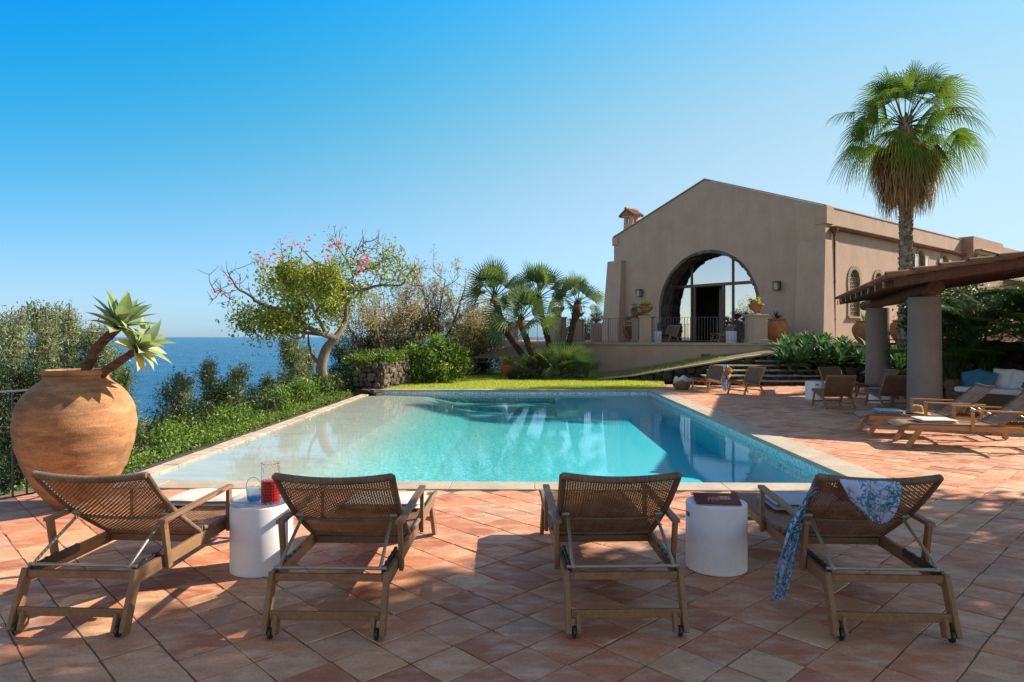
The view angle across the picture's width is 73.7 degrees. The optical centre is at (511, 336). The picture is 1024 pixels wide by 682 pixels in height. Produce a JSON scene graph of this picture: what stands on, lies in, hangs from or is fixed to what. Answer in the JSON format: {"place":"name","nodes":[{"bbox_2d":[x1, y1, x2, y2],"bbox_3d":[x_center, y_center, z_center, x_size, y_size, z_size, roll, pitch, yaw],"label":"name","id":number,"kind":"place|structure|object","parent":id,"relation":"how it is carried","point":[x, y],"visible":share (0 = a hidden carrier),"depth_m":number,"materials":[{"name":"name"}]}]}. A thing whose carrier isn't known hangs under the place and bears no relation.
{"place":"outdoors","nodes":[
{"label":"outdoors","id":0,"kind":"place"},
{"bbox_2d":[0,337,544,481],"bbox_3d":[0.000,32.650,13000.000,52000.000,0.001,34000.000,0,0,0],"label":"sea","id":1,"kind":"structure","parent":0,"point":[189,354],"depth_m":927.44,"materials":[{"name":"liquid"}]},
{"bbox_2d":[153,391,830,489],"bbox_3d":[-0.195,2.660,14.347,8.550,1.980,13.320,0,0,1],"label":"pool basin","id":2,"kind":"object","parent":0,"point":[521,447],"visible":0.12,"depth_m":12.46,"materials":[{"name":"tile"}]},
{"bbox_2d":[137,394,369,477],"bbox_3d":[-4.604,2.002,14.433,0.294,0.495,13.314,0,0,1],"label":"pool overflow lip","id":3,"kind":"object","parent":2,"relation":"attached to","point":[164,468],"visible":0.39,"depth_m":11.21,"materials":[{"name":"beige stone"}]},
{"bbox_2d":[459,254,532,368],"bbox_3d":[-0.626,-0.995,27.704,2.792,4.653,3.019,0,0,-30],"label":"dwarf fan palm","id":4,"kind":"object","parent":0,"point":[493,275],"visible":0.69,"depth_m":27.36,"materials":[{"name":"green plant"}]},
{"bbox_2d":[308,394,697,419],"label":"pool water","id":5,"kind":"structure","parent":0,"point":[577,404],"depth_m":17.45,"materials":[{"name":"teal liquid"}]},
{"bbox_2d":[0,384,1023,681],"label":"terracotta paving","id":6,"kind":"structure","parent":0,"point":[464,588],"depth_m":4.27,"materials":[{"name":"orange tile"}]},
{"bbox_2d":[0,389,35,499],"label":"iron railing","id":7,"kind":"object","parent":6,"relation":"on","point":[12,455],"visible":0.15,"depth_m":6.64,"materials":[{"name":"black metal"}]},
{"bbox_2d":[10,368,137,510],"bbox_3d":[-4.250,0.987,6.660,1.050,1.330,1.050,0,0,0],"label":"terracotta jar","id":8,"kind":"object","parent":6,"relation":"on","point":[75,421],"visible":0.8,"depth_m":6.30,"materials":[{"name":"ceramic"}]},
{"bbox_2d":[67,286,174,378],"bbox_3d":[-3.922,-0.010,6.615,1.269,0.976,0.652,0,0,0],"label":"agave plant","id":9,"kind":"object","parent":8,"relation":"in","point":[123,316],"visible":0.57,"depth_m":6.59,"materials":[{"name":"green plant"}]},
{"bbox_2d":[5,470,233,636],"bbox_3d":[-2.391,1.223,4.806,0.754,0.891,2.156,0,0,3],"label":"sun lounger","id":10,"kind":"object","parent":6,"relation":"on","point":[193,529],"visible":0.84,"depth_m":4.08,"materials":[{"name":"brown wood"}]},
{"bbox_2d":[168,488,246,505],"bbox_3d":[-2.360,1.260,5.367,0.580,0.063,0.420,0,0,3],"label":"folded towel","id":11,"kind":"object","parent":10,"relation":"on","point":[186,497],"visible":0.62,"depth_m":5.25,"materials":[{"name":"fabric"}]},
{"bbox_2d":[229,496,292,577],"bbox_3d":[-1.785,1.415,4.871,0.426,0.470,0.428,0,0,0],"label":"side table","id":12,"kind":"object","parent":6,"relation":"on","point":[254,548],"visible":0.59,"depth_m":4.68,"materials":[{"name":"white paint"}]},
{"bbox_2d":[260,472,437,640],"bbox_3d":[-0.997,1.223,4.757,0.754,0.891,2.156,0,0,2],"label":"sun lounger","id":13,"kind":"object","parent":6,"relation":"on","point":[345,520],"visible":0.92,"depth_m":4.02,"materials":[{"name":"brown wood"}]},
{"bbox_2d":[349,491,428,508],"bbox_3d":[-0.964,1.260,5.279,0.580,0.063,0.420,0,0,1],"label":"folded towel","id":14,"kind":"object","parent":13,"relation":"on","point":[405,497],"visible":0.26,"depth_m":5.21,"materials":[{"name":"fabric"}]},
{"bbox_2d":[112,389,918,491],"bbox_3d":[-0.134,1.669,14.315,9.268,0.062,13.980,0,0,1],"label":"pool coping","id":15,"kind":"object","parent":6,"relation":"on","point":[830,464],"visible":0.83,"depth_m":8.16,"materials":[{"name":"stone"}]},
{"bbox_2d":[539,471,689,637],"bbox_3d":[0.602,1.223,4.787,0.754,0.891,2.156,0,0,-2],"label":"sun lounger","id":16,"kind":"object","parent":6,"relation":"on","point":[584,514],"visible":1,"depth_m":4.05,"materials":[{"name":"brown wood"}]},
{"bbox_2d":[690,365,726,391],"bbox_3d":[5.968,1.269,20.693,0.862,0.788,0.684,0,0,-30],"label":"lounge chair","id":17,"kind":"object","parent":6,"relation":"on","point":[714,373],"visible":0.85,"depth_m":20.77,"materials":[{"name":"brown wood"}]},
{"bbox_2d":[686,496,747,576],"bbox_3d":[1.462,1.415,4.890,0.428,0.470,0.426,0,0,0],"label":"side table","id":18,"kind":"object","parent":6,"relation":"on","point":[716,540],"visible":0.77,"depth_m":4.71,"materials":[{"name":"white paint"}]},
{"bbox_2d":[690,492,741,505],"bbox_3d":[1.462,1.153,4.920,0.310,0.051,0.341,0,0,7],"label":"book","id":19,"kind":"object","parent":18,"relation":"on","point":[724,499],"visible":1,"depth_m":4.83,"materials":[{"name":"paper"}]},
{"bbox_2d":[727,366,766,394],"bbox_3d":[6.738,1.269,19.594,0.862,0.788,0.684,0,0,-25],"label":"lounge chair","id":20,"kind":"object","parent":6,"relation":"on","point":[754,375],"visible":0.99,"depth_m":19.64,"materials":[{"name":"brown wood"}]},
{"bbox_2d":[695,360,819,385],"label":"stone steps","id":21,"kind":"structure","parent":6,"relation":"on","point":[801,375],"depth_m":24.01,"materials":[{"name":"grey stone"}]},
{"bbox_2d":[811,375,856,408],"bbox_3d":[7.500,1.269,15.913,0.684,0.788,0.862,0,0,2],"label":"lounge chair","id":22,"kind":"object","parent":6,"relation":"on","point":[841,386],"visible":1,"depth_m":15.64,"materials":[{"name":"brown wood"}]},
{"bbox_2d":[731,473,962,642],"bbox_3d":[2.130,1.223,4.736,0.754,0.891,2.156,0,0,3],"label":"sun lounger","id":23,"kind":"object","parent":6,"relation":"on","point":[836,525],"visible":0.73,"depth_m":4.01,"materials":[{"name":"brown wood"}]},
{"bbox_2d":[757,491,853,510],"bbox_3d":[2.236,1.256,5.224,0.580,0.073,0.420,0,0,3],"label":"seat cushion","id":24,"kind":"object","parent":23,"relation":"on","point":[793,499],"visible":0.35,"depth_m":5.16,"materials":[{"name":"fabric"}]},
{"bbox_2d":[770,479,900,600],"bbox_3d":[1.870,1.221,3.984,0.689,0.832,0.302,0,0,20],"label":"scarf","id":25,"kind":"object","parent":23,"relation":"hanging from","point":[876,501],"visible":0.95,"depth_m":3.86,"materials":[{"name":"blue fabric"}]},
{"bbox_2d":[865,308,889,387],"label":"column","id":26,"kind":"structure","parent":6,"relation":"on","point":[877,344],"depth_m":20.24,"materials":[{"name":"beige paint"}]},
{"bbox_2d":[855,369,899,399],"bbox_3d":[9.737,1.269,18.199,0.862,0.788,0.684,0,0,-6],"label":"lounge chair","id":27,"kind":"object","parent":6,"relation":"on","point":[884,372],"visible":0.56,"depth_m":18.37,"materials":[{"name":"brown wood"}]},
{"bbox_2d":[864,375,906,407],"bbox_3d":[8.780,1.269,15.913,0.684,0.788,0.862,0,0,-2],"label":"lounge chair","id":28,"kind":"object","parent":6,"relation":"on","point":[893,385],"visible":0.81,"depth_m":15.65,"materials":[{"name":"brown wood"}]},
{"bbox_2d":[814,365,1000,382],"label":"lava stone wall","id":29,"kind":"structure","parent":6,"relation":"on","point":[854,371],"depth_m":23.15,"materials":[{"name":"black stone"}]},
{"bbox_2d":[906,297,942,412],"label":"column","id":30,"kind":"structure","parent":6,"relation":"on","point":[924,347],"depth_m":14.58,"materials":[{"name":"beige paint"}]},
{"bbox_2d":[835,251,1023,309],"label":"pergola","id":31,"kind":"object","parent":6,"relation":"on","point":[890,288],"visible":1,"depth_m":13.89,"materials":[{"name":"wood"}]},
{"bbox_2d":[852,383,1008,439],"bbox_3d":[6.933,1.223,11.429,2.157,0.891,0.754,0,0,14],"label":"sun lounger","id":32,"kind":"object","parent":6,"relation":"on","point":[972,399],"visible":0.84,"depth_m":11.32,"materials":[{"name":"brown wood"}]},
{"bbox_2d":[882,321,1015,402],"bbox_3d":[10.779,0.631,16.837,2.780,2.043,2.692,0,0,0],"label":"feather palm","id":33,"kind":"object","parent":6,"relation":"on","point":[965,349],"visible":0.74,"depth_m":16.86,"materials":[{"name":"green plant"}]},
{"bbox_2d":[886,390,1023,447],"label":"sun lounger","id":34,"kind":"object","parent":6,"relation":"on","point":[1007,424],"visible":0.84,"depth_m":10.13,"materials":[{"name":"brown wood"}]},
{"bbox_2d":[905,339,1023,394],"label":"lava stone wall","id":35,"kind":"structure","parent":6,"relation":"on","point":[1011,364],"depth_m":18.01,"materials":[{"name":"black stone"}]},
{"bbox_2d":[942,310,1023,371],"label":"feather palm","id":36,"kind":"object","parent":6,"relation":"on","point":[990,363],"visible":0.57,"depth_m":17.47,"materials":[{"name":"green plant"}]},
{"bbox_2d":[944,379,1023,409],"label":"wicker sofa","id":37,"kind":"object","parent":6,"relation":"on","point":[993,397],"visible":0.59,"depth_m":15.53,"materials":[{"name":"brown wicker"}]},
{"bbox_2d":[971,370,998,385],"bbox_3d":[11.037,1.020,15.944,0.160,0.460,0.460,27,-3,-29],"label":"cushion","id":38,"kind":"object","parent":37,"relation":"on","point":[985,378],"visible":0.76,"depth_m":15.88,"materials":[{"name":"blue fabric"}]},
{"bbox_2d":[993,368,1013,387],"bbox_3d":[11.363,0.970,15.800,0.160,0.460,0.460,17,-8,-27],"label":"cushion","id":39,"kind":"object","parent":37,"relation":"on","point":[1003,379],"visible":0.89,"depth_m":15.73,"materials":[{"name":"white fabric"}]},
{"bbox_2d":[982,310,1023,352],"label":"feather palm","id":40,"kind":"object","parent":6,"relation":"on","point":[1002,315],"visible":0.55,"depth_m":16.50,"materials":[{"name":"green plant"}]},
{"bbox_2d":[0,0,1023,336],"label":"sky","id":41,"kind":"structure","parent":0,"point":[146,145],"materials":[{"name":"blue"}]},
{"bbox_2d":[362,370,668,388],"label":"lawn","id":42,"kind":"structure","parent":0,"point":[519,384],"depth_m":23.59,"materials":[{"name":"plant"}]},
{"bbox_2d":[396,330,473,383],"bbox_3d":[-2.831,0.883,24.571,2.930,2.232,2.529,0,0,0],"label":"bush","id":43,"kind":"object","parent":42,"relation":"on","point":[439,360],"visible":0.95,"depth_m":24.29,"materials":[{"name":"green plant"}]},
{"bbox_2d":[471,345,553,375],"bbox_3d":[0.127,1.279,29.798,3.660,1.741,2.409,0,0,0],"label":"garden shelter","id":44,"kind":"object","parent":42,"relation":"on","point":[509,352],"visible":0.41,"depth_m":29.13,"materials":[{"name":"wicker"}]},
{"bbox_2d":[481,282,560,372],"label":"dwarf fan palm","id":45,"kind":"object","parent":42,"relation":"on","point":[520,296],"visible":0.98,"depth_m":26.20,"materials":[{"name":"green plant"}]},
{"bbox_2d":[505,261,571,349],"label":"dwarf fan palm","id":46,"kind":"object","parent":42,"relation":"on","point":[538,276],"visible":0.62,"depth_m":28.04,"materials":[{"name":"green plant"}]},
{"bbox_2d":[510,339,605,379],"bbox_3d":[1.760,1.101,26.965,3.850,2.126,3.121,0,0,0],"label":"young palm clump","id":47,"kind":"object","parent":42,"relation":"on","point":[557,359],"visible":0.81,"depth_m":26.54,"materials":[{"name":"green plant"}]},
{"bbox_2d":[353,369,963,389],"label":"hillside ground","id":48,"kind":"structure","parent":0,"point":[843,374],"depth_m":35.00,"materials":[{"name":"soil"}]},
{"bbox_2d":[0,301,35,466],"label":"eucalyptus tree","id":49,"kind":"object","parent":48,"relation":"on","point":[17,334],"visible":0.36,"depth_m":12.78,"materials":[{"name":"green plant"}]},
{"bbox_2d":[0,305,44,492],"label":"eucalyptus tree","id":50,"kind":"object","parent":48,"relation":"on","point":[2,385],"visible":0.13,"depth_m":13.69,"materials":[{"name":"green plant"}]},
{"bbox_2d":[0,344,59,495],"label":"eucalyptus tree","id":51,"kind":"object","parent":48,"relation":"on","point":[33,377],"visible":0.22,"depth_m":11.55,"materials":[{"name":"green plant"}]},
{"bbox_2d":[31,310,63,367],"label":"eucalyptus tree","id":52,"kind":"object","parent":48,"relation":"on","point":[46,336],"visible":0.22,"depth_m":14.05,"materials":[{"name":"green plant"}]},
{"bbox_2d":[18,297,79,368],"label":"eucalyptus tree","id":53,"kind":"object","parent":48,"relation":"on","point":[31,308],"visible":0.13,"depth_m":15.66,"materials":[{"name":"green plant"}]},
{"bbox_2d":[55,300,87,368],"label":"eucalyptus tree","id":54,"kind":"object","parent":48,"relation":"on","point":[69,337],"visible":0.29,"depth_m":14.96,"materials":[{"name":"green plant"}]},
{"bbox_2d":[71,318,121,368],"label":"eucalyptus tree","id":55,"kind":"object","parent":48,"relation":"on","point":[91,337],"visible":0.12,"depth_m":15.27,"materials":[{"name":"green plant"}]},
{"bbox_2d":[97,345,149,438],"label":"eucalyptus tree","id":56,"kind":"object","parent":48,"relation":"on","point":[113,356],"visible":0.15,"depth_m":14.77,"materials":[{"name":"green plant"}]},
{"bbox_2d":[112,363,146,448],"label":"cypress tree","id":57,"kind":"object","parent":48,"relation":"on","point":[124,380],"visible":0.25,"depth_m":14.00,"materials":[{"name":"green plant"}]},
{"bbox_2d":[136,408,208,446],"bbox_3d":[-6.652,2.202,13.952,1.984,1.479,1.929,0,0,0],"label":"shrub","id":58,"kind":"object","parent":48,"relation":"on","point":[185,419],"visible":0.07,"depth_m":13.85,"materials":[{"name":"green plant"}]},
{"bbox_2d":[147,366,202,428],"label":"eucalyptus tree","id":59,"kind":"object","parent":48,"relation":"on","point":[181,387],"visible":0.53,"depth_m":16.67,"materials":[{"name":"green plant"}]},
{"bbox_2d":[139,415,216,456],"bbox_3d":[-5.552,1.969,11.621,1.300,1.258,1.256,0,0,-43],"label":"shrub","id":60,"kind":"object","parent":48,"relation":"on","point":[172,430],"visible":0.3,"depth_m":11.53,"materials":[{"name":"green plant"}]},
{"bbox_2d":[5,389,353,493],"bbox_3d":[-5.247,1.727,14.114,0.833,0.451,13.400,0,0,1],"label":"creeper","id":61,"kind":"object","parent":48,"relation":"on","point":[152,457],"visible":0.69,"depth_m":11.97,"materials":[{"name":"green plant"}]},
{"bbox_2d":[140,396,224,442],"bbox_3d":[-7.893,2.266,16.548,2.252,1.708,2.342,0,0,-24],"label":"shrub","id":62,"kind":"object","parent":48,"relation":"on","point":[178,413],"visible":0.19,"depth_m":16.29,"materials":[{"name":"green plant"}]},
{"bbox_2d":[192,352,220,417],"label":"eucalyptus tree","id":63,"kind":"object","parent":48,"relation":"on","point":[208,371],"visible":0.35,"depth_m":17.43,"materials":[{"name":"green plant"}]},
{"bbox_2d":[204,374,237,414],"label":"eucalyptus tree","id":64,"kind":"object","parent":48,"relation":"on","point":[220,392],"visible":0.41,"depth_m":16.91,"materials":[{"name":"green plant"}]},
{"bbox_2d":[214,361,253,402],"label":"eucalyptus tree","id":65,"kind":"object","parent":48,"relation":"on","point":[239,374],"visible":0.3,"depth_m":17.82,"materials":[{"name":"green plant"}]},
{"bbox_2d":[202,401,268,436],"bbox_3d":[-5.470,1.877,13.561,1.343,1.238,1.470,0,0,0],"label":"shrub","id":66,"kind":"object","parent":48,"relation":"on","point":[227,414],"visible":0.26,"depth_m":13.34,"materials":[{"name":"green plant"}]},
{"bbox_2d":[121,395,355,474],"bbox_3d":[-4.917,2.135,14.389,0.345,0.630,13.820,0,0,1],"label":"overflow gutter","id":67,"kind":"object","parent":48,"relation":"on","point":[194,450],"visible":0.12,"depth_m":11.61,"materials":[{"name":"stone"}]},
{"bbox_2d":[237,393,297,422],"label":"shrub","id":68,"kind":"object","parent":48,"relation":"on","point":[266,403],"visible":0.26,"depth_m":15.32,"materials":[{"name":"green plant"}]},
{"bbox_2d":[251,384,304,421],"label":"shrub","id":69,"kind":"object","parent":48,"relation":"on","point":[275,390],"visible":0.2,"depth_m":16.35,"materials":[{"name":"green plant"}]},
{"bbox_2d":[267,380,319,412],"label":"shrub","id":70,"kind":"object","parent":48,"relation":"on","point":[301,392],"visible":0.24,"depth_m":17.30,"materials":[{"name":"green plant"}]},
{"bbox_2d":[275,333,312,384],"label":"eucalyptus tree","id":71,"kind":"object","parent":48,"relation":"on","point":[291,356],"visible":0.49,"depth_m":20.57,"materials":[{"name":"green plant"}]},
{"bbox_2d":[197,225,429,397],"bbox_3d":[-5.815,-0.730,19.508,6.525,4.971,4.536,0,0,23],"label":"silk tree","id":72,"kind":"object","parent":48,"relation":"on","point":[321,289],"visible":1,"depth_m":18.88,"materials":[{"name":"green plant"}]},
{"bbox_2d":[307,371,340,401],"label":"shrub","id":73,"kind":"object","parent":48,"relation":"on","point":[325,385],"visible":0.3,"depth_m":19.19,"materials":[{"name":"green plant"}]},
{"bbox_2d":[327,338,358,395],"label":"shrub","id":74,"kind":"object","parent":48,"relation":"on","point":[338,351],"visible":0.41,"depth_m":22.98,"materials":[{"name":"green plant"}]},
{"bbox_2d":[340,344,410,395],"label":"stone wall","id":75,"kind":"structure","parent":48,"relation":"on","point":[378,368],"depth_m":21.59,"materials":[{"name":"grey stone"}]},
{"bbox_2d":[330,260,443,358],"bbox_3d":[-5.031,-0.398,25.295,4.226,5.069,3.860,0,0,-40],"label":"sparse tree","id":76,"kind":"object","parent":48,"relation":"on","point":[371,322],"visible":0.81,"depth_m":25.08,"materials":[{"name":"green plant"}]},
{"bbox_2d":[354,261,459,359],"bbox_3d":[-4.548,-0.325,27.194,4.405,5.136,3.716,0,0,-38],"label":"sparse tree","id":77,"kind":"object","parent":48,"relation":"on","point":[419,322],"visible":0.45,"depth_m":26.98,"materials":[{"name":"brown plant"}]},
{"bbox_2d":[380,244,486,349],"bbox_3d":[-3.005,-0.699,27.662,4.658,5.988,2.861,0,0,-42],"label":"sparse tree","id":78,"kind":"object","parent":48,"relation":"on","point":[437,326],"visible":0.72,"depth_m":27.62,"materials":[{"name":"brown plant"}]},
{"bbox_2d":[429,276,510,375],"bbox_3d":[-1.982,-0.168,29.989,4.107,5.374,4.176,0,0,0],"label":"sparse tree","id":79,"kind":"object","parent":48,"relation":"on","point":[479,315],"visible":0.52,"depth_m":29.53,"materials":[{"name":"green plant"}]},
{"bbox_2d":[455,350,497,374],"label":"bush","id":80,"kind":"object","parent":48,"relation":"on","point":[480,366],"visible":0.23,"depth_m":29.61,"materials":[{"name":"green plant"}]},
{"bbox_2d":[442,297,526,371],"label":"sparse tree","id":81,"kind":"object","parent":48,"relation":"on","point":[486,344],"visible":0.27,"depth_m":29.94,"materials":[{"name":"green plant"}]},
{"bbox_2d":[497,341,778,383],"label":"retaining wall","id":82,"kind":"structure","parent":48,"relation":"on","point":[617,356],"depth_m":28.86,"materials":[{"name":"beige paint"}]},
{"bbox_2d":[652,317,747,342],"bbox_3d":[7.794,-0.271,28.175,3.968,1.057,0.079,0,0,21],"label":"iron railing","id":83,"kind":"object","parent":82,"relation":"on","point":[684,340],"visible":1,"depth_m":28.30,"materials":[{"name":"black metal"}]},
{"bbox_2d":[617,350,776,375],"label":"sloping bank","id":84,"kind":"structure","parent":0,"point":[728,356],"depth_m":26.74,"materials":[{"name":"soil"}]},
{"bbox_2d":[596,355,729,377],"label":"bank grass","id":85,"kind":"structure","parent":84,"relation":"on","point":[636,370],"depth_m":27.01,"materials":[{"name":"green plant"}]},
{"bbox_2d":[597,352,778,382],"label":"stone bank wall","id":86,"kind":"structure","parent":84,"relation":"on","point":[666,375],"depth_m":25.08,"materials":[{"name":"black stone"}]},
{"bbox_2d":[505,339,1014,342],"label":"terrace floor","id":87,"kind":"structure","parent":0,"point":[539,340],"depth_m":36.62,"materials":[{"name":"tile"}]},
{"bbox_2d":[549,317,566,341],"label":"pier","id":88,"kind":"structure","parent":87,"relation":"on","point":[556,336],"depth_m":32.00,"materials":[{"name":"beige paint"}]},
{"bbox_2d":[545,269,609,347],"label":"dwarf fan palm","id":89,"kind":"object","parent":87,"relation":"on","point":[576,283],"visible":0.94,"depth_m":27.98,"materials":[{"name":"green plant"}]},
{"bbox_2d":[638,316,654,342],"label":"pier","id":90,"kind":"structure","parent":87,"relation":"on","point":[645,329],"depth_m":28.88,"materials":[{"name":"beige paint"}]},
{"bbox_2d":[743,314,768,342],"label":"pier","id":91,"kind":"structure","parent":87,"relation":"on","point":[755,328],"depth_m":27.28,"materials":[{"name":"beige paint"}]},
{"bbox_2d":[767,311,789,342],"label":"potted plant","id":92,"kind":"object","parent":87,"relation":"on","point":[776,325],"visible":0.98,"depth_m":28.26,"materials":[{"name":"orange plant"}]},
{"bbox_2d":[602,178,1023,344],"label":"villa","id":93,"kind":"object","parent":87,"relation":"on","point":[699,251],"visible":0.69,"depth_m":33.11,"materials":[{"name":"beige paint"}]},
{"bbox_2d":[670,254,755,341],"bbox_3d":[10.189,-1.935,34.167,0.140,4.410,5.579,0,0,-39],"label":"arched window","id":94,"kind":"structure","parent":93,"relation":"in","point":[711,270],"depth_m":34.12,"materials":[{"name":"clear glass"}]},
{"bbox_2d":[847,265,861,318],"bbox_3d":[15.302,-2.007,30.844,1.458,2.393,0.530,0,0,-39],"label":"window","id":95,"kind":"structure","parent":93,"relation":"in","point":[857,273],"depth_m":30.84,"materials":[{"name":"stone"}]},
{"bbox_2d":[803,344,1023,368],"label":"planting bed ground","id":96,"kind":"structure","parent":0,"point":[841,367],"depth_m":24.34,"materials":[{"name":"soil"}]},
{"bbox_2d":[777,343,815,373],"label":"agave","id":97,"kind":"object","parent":96,"relation":"on","point":[800,356],"visible":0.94,"depth_m":23.50,"materials":[{"name":"green plant"}]},
{"bbox_2d":[820,345,857,372],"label":"agave","id":98,"kind":"object","parent":96,"relation":"on","point":[839,355],"visible":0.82,"depth_m":23.45,"materials":[{"name":"green plant"}]},
{"bbox_2d":[852,312,865,343],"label":"potted plant","id":99,"kind":"object","parent":96,"relation":"on","point":[858,328],"visible":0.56,"depth_m":27.29,"materials":[{"name":"orange plant"}]},
{"bbox_2d":[826,59,994,352],"bbox_3d":[14.325,-4.328,24.873,5.710,11.245,5.478,0,0,0],"label":"fan palm","id":100,"kind":"object","parent":96,"relation":"on","point":[907,165],"visible":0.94,"depth_m":24.48,"materials":[{"name":"green plant"}]},
{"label":"garden ground","id":101,"kind":"structure","parent":0,"visible":0},
{"bbox_2d":[892,283,1022,340],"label":"shrub","id":102,"kind":"object","parent":101,"relation":"on","point":[969,291],"visible":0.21,"depth_m":21.27,"materials":[{"name":"green plant"}]},
{"bbox_2d":[902,284,1023,341],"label":"feather palm","id":103,"kind":"object","parent":101,"relation":"on","point":[978,314],"visible":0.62,"depth_m":20.08,"materials":[{"name":"green plant"}]},
{"bbox_2d":[976,277,1023,310],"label":"feather palm","id":104,"kind":"object","parent":101,"relation":"on","point":[1017,298],"visible":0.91,"depth_m":18.75,"materials":[{"name":"green plant"}]},
{"bbox_3d":[-1.785,1.160,4.870,0.421,0.037,0.421,0,0,0],"label":"serving tray","id":105,"kind":"object","parent":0,"visible":0},
{"bbox_2d":[261,478,279,503],"bbox_3d":[-1.705,1.030,4.820,0.132,0.288,0.132,0,0,41],"label":"drink jug","id":106,"kind":"object","parent":105,"relation":"on","point":[270,493],"visible":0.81,"depth_m":4.77,"materials":[{"name":"red plastic"}]},
{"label":"potted plant","id":107,"kind":"object","parent":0,"visible":0},
{"bbox_2d":[963,308,1023,345],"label":"feather palm","id":108,"kind":"object","parent":107,"relation":"in","point":[1020,336],"visible":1,"depth_m":14.38,"materials":[{"name":"green plant"}]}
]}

